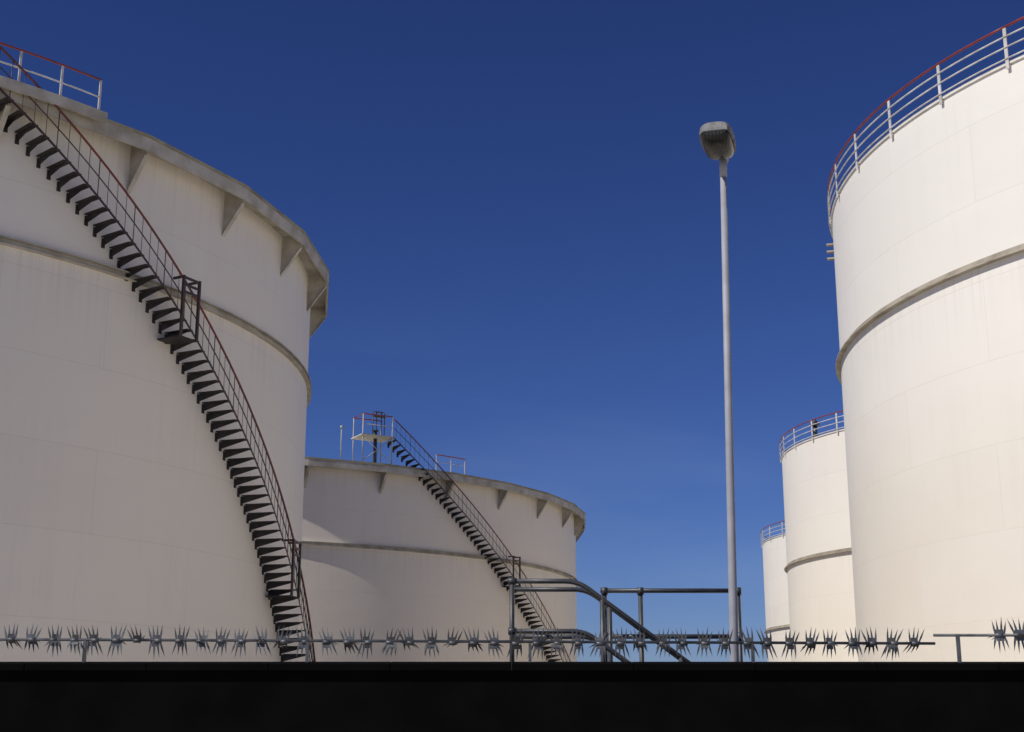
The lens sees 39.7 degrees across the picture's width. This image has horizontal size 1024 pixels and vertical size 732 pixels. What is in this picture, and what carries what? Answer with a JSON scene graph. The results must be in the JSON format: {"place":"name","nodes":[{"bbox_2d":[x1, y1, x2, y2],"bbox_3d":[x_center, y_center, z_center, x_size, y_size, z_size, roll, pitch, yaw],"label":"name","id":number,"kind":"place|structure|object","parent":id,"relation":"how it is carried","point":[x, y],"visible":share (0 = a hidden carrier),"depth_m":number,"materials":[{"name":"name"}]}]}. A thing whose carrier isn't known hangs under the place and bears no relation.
{"place":"outdoors","nodes":[
{"label":"outdoors","id":0,"kind":"place"},
{"bbox_2d":[0,671,1023,731],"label":"boundary wall","id":1,"kind":"structure","parent":0,"point":[511,701],"depth_m":11.61,"materials":[{"name":"black concrete"}]},
{"bbox_2d":[0,662,1023,670],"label":"coping stones","id":2,"kind":"object","parent":1,"relation":"on","point":[506,666],"visible":0.87,"depth_m":11.63,"materials":[{"name":"black concrete"}]},
{"bbox_2d":[0,618,1023,662],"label":"anti climb spikes","id":3,"kind":"object","parent":2,"relation":"on","point":[748,643],"visible":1,"depth_m":11.79,"materials":[{"name":"metal"}]},
{"bbox_2d":[0,0,1023,661],"label":"sky","id":4,"kind":"structure","parent":0,"point":[511,209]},
{"label":"ground","id":5,"kind":"structure","parent":0,"visible":0},
{"bbox_2d":[0,42,328,661],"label":"storage tank","id":6,"kind":"object","parent":5,"relation":"on","point":[163,310],"visible":0.85,"depth_m":37.81,"materials":[{"name":"white metal"}]},
{"bbox_2d":[297,411,585,661],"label":"storage tank","id":7,"kind":"object","parent":5,"relation":"on","point":[386,547],"visible":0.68,"depth_m":76.86,"materials":[{"name":"white metal"}]},
{"bbox_2d":[508,577,742,670],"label":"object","id":8,"kind":"structure","parent":5,"relation":"on","point":[607,608],"depth_m":13.56,"materials":[{"name":"paint"}]},
{"bbox_2d":[699,121,738,661],"bbox_3d":[1.940,1.270,12.609,0.383,7.190,0.738,0,-14,0],"label":"street lamp","id":9,"kind":"object","parent":5,"relation":"on","point":[717,140],"visible":1,"depth_m":13.13,"materials":[{"name":"grey metal"}]},
{"bbox_2d":[760,521,791,661],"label":"storage tank","id":10,"kind":"object","parent":5,"relation":"on","point":[776,590],"visible":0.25,"depth_m":107.64,"materials":[{"name":"white metal"}]},
{"bbox_2d":[779,410,857,661],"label":"storage tank","id":11,"kind":"object","parent":5,"relation":"on","point":[818,569],"visible":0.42,"depth_m":76.94,"materials":[{"name":"white metal"}]},
{"bbox_2d":[826,16,1023,661],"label":"storage tank","id":12,"kind":"object","parent":5,"relation":"on","point":[926,222],"visible":1,"depth_m":37.95,"materials":[{"name":"white metal"}]}
]}

